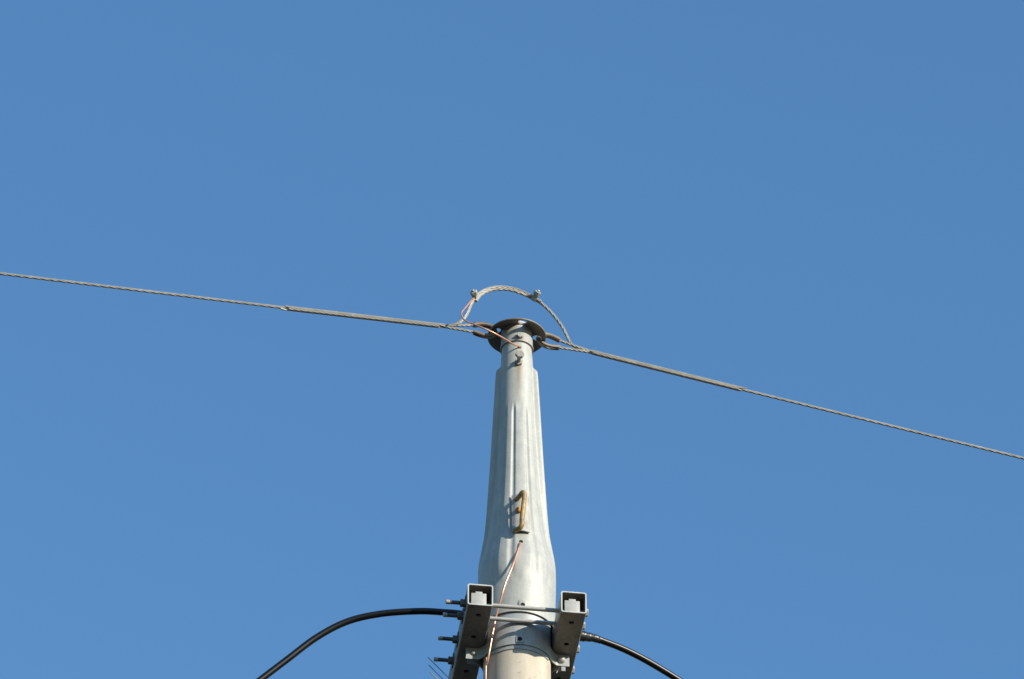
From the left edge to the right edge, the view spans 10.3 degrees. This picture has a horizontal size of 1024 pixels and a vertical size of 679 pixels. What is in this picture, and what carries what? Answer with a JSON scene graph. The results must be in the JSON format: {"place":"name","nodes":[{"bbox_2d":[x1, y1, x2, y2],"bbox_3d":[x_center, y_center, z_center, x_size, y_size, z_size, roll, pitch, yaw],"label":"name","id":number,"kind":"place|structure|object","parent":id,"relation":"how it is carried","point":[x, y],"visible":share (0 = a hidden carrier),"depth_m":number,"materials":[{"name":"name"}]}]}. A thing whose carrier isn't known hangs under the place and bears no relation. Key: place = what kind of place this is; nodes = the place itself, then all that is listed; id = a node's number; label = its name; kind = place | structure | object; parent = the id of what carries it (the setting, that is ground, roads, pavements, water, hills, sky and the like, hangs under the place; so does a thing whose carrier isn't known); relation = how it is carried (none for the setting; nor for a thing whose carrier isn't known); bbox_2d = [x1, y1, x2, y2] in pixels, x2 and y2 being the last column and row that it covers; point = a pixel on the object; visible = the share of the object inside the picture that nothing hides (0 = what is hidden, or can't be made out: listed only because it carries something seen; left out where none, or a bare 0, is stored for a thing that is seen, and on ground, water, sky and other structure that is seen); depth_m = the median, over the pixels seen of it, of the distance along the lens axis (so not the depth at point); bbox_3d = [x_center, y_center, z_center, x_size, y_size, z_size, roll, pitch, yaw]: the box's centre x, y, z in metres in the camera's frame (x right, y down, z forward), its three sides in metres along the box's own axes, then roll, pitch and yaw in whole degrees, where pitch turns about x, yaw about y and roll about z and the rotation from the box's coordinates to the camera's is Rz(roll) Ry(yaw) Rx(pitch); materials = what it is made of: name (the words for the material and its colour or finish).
{"place":"outdoors","nodes":[
{"label":"outdoors","id":0,"kind":"place"},
{"bbox_2d":[0,0,1023,678],"label":"sky","id":1,"kind":"structure","parent":0,"point":[819,203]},
{"label":"ground","id":2,"kind":"structure","parent":0,"visible":0},
{"bbox_2d":[483,612,550,678],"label":"utility pole","id":3,"kind":"object","parent":2,"relation":"on","point":[516,664],"visible":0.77,"depth_m":15.89,"materials":[{"name":"concrete"}]},
{"bbox_2d":[448,584,492,678],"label":"crossarm","id":4,"kind":"object","parent":3,"relation":"attached to","point":[472,629],"visible":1,"depth_m":15.93,"materials":[{"name":"metal"}]},
{"bbox_2d":[428,657,480,678],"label":"bird spike","id":5,"kind":"object","parent":4,"relation":"on","point":[440,669],"visible":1,"depth_m":16.37,"materials":[{"name":"silver metal"}]},
{"bbox_2d":[433,653,574,673],"bbox_3d":[-0.023,0.921,16.117,0.402,0.032,0.032,5,-39,-6],"label":"tie bolt","id":6,"kind":"object","parent":4,"relation":"attached to","point":[450,660],"visible":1,"depth_m":16.09,"materials":[{"name":"metal"}]},
{"bbox_2d":[478,318,555,633],"bbox_3d":[0.014,0.388,16.421,0.222,1.141,0.227,31,-48,-32],"label":"pole cap","id":7,"kind":"object","parent":3,"relation":"attached to","point":[516,513],"visible":0.94,"depth_m":16.32,"materials":[{"name":"metal"}]},
{"bbox_2d":[0,272,541,338],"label":"overhead wire","id":8,"kind":"object","parent":7,"relation":"attached to","point":[453,326],"visible":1,"depth_m":16.58,"materials":[{"name":"metal"}]},
{"bbox_2d":[470,289,478,298],"bbox_3d":[-0.109,-0.132,16.782,0.022,0.029,0.038,-17,-42,20],"label":"wire clamp","id":9,"kind":"object","parent":8,"relation":"attached to","point":[474,293],"visible":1,"depth_m":16.77,"materials":[{"name":"metal"}]},
{"bbox_2d":[460,297,520,348],"bbox_3d":[-0.062,-0.076,16.689,0.177,0.218,0.106,0,-39,0],"label":"copper wire","id":10,"kind":"object","parent":9,"relation":"attached to","point":[465,307],"visible":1,"depth_m":16.62,"materials":[{"name":"brown metal"}]},
{"bbox_2d":[473,322,497,338],"bbox_3d":[-0.079,-0.027,16.723,0.074,0.055,0.018,10,-40,-13],"label":"thimble","id":11,"kind":"object","parent":8,"relation":"attached to","point":[484,325],"visible":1,"depth_m":16.72,"materials":[{"name":"grey metal"}]},
{"bbox_2d":[531,290,540,301],"bbox_3d":[0.070,-0.130,16.849,0.022,0.033,0.037,22,-44,-25],"label":"wire clamp","id":12,"kind":"object","parent":8,"relation":"attached to","point":[536,295],"visible":1,"depth_m":16.84,"materials":[{"name":"metal"}]},
{"bbox_2d":[257,608,681,678],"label":"power cable","id":13,"kind":"object","parent":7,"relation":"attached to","point":[316,637],"visible":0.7,"depth_m":16.24,"materials":[{"name":"black rubber"}]},
{"bbox_2d":[485,542,520,678],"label":"copper wire","id":14,"kind":"object","parent":7,"relation":"attached to","point":[487,658],"visible":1,"depth_m":15.97,"materials":[{"name":"brown metal"}]},
{"bbox_2d":[538,333,560,349],"bbox_3d":[0.108,0.005,16.768,0.070,0.049,0.018,10,-40,-13],"label":"thimble","id":15,"kind":"object","parent":7,"relation":"attached to","point":[553,337],"visible":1,"depth_m":16.77,"materials":[{"name":"grey metal"}]},
{"bbox_2d":[475,287,1023,459],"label":"overhead wire","id":16,"kind":"object","parent":7,"relation":"attached to","point":[577,348],"visible":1,"depth_m":16.84,"materials":[{"name":"metal"}]},
{"bbox_2d":[466,613,568,672],"bbox_3d":[0.012,0.878,16.018,0.202,0.125,0.242,-32,-49,33],"label":"arm band","id":17,"kind":"object","parent":3,"relation":"attached to","point":[525,636],"visible":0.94,"depth_m":15.96,"materials":[{"name":"metal"}]},
{"bbox_2d":[551,591,586,678],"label":"crossarm","id":18,"kind":"object","parent":3,"relation":"attached to","point":[567,630],"visible":0.89,"depth_m":15.93,"materials":[{"name":"metal"}]},
{"bbox_2d":[438,632,579,652],"bbox_3d":[-0.009,0.857,16.039,0.402,0.032,0.032,5,-39,-6],"label":"tie bolt","id":19,"kind":"object","parent":18,"relation":"attached to","point":[454,639],"visible":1,"depth_m":16.02,"materials":[{"name":"metal"}]},
{"bbox_2d":[443,608,584,629],"bbox_3d":[0.006,0.788,15.953,0.402,0.032,0.032,5,-39,-6],"label":"tie bolt","id":20,"kind":"object","parent":18,"relation":"attached to","point":[459,615],"visible":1,"depth_m":15.95,"materials":[{"name":"metal"}]},
{"bbox_2d":[445,595,588,616],"bbox_3d":[0.014,0.749,15.906,0.402,0.032,0.032,5,-39,-6],"label":"tie bolt","id":21,"kind":"object","parent":18,"relation":"attached to","point":[461,602],"visible":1,"depth_m":15.90,"materials":[{"name":"metal"}]}
]}

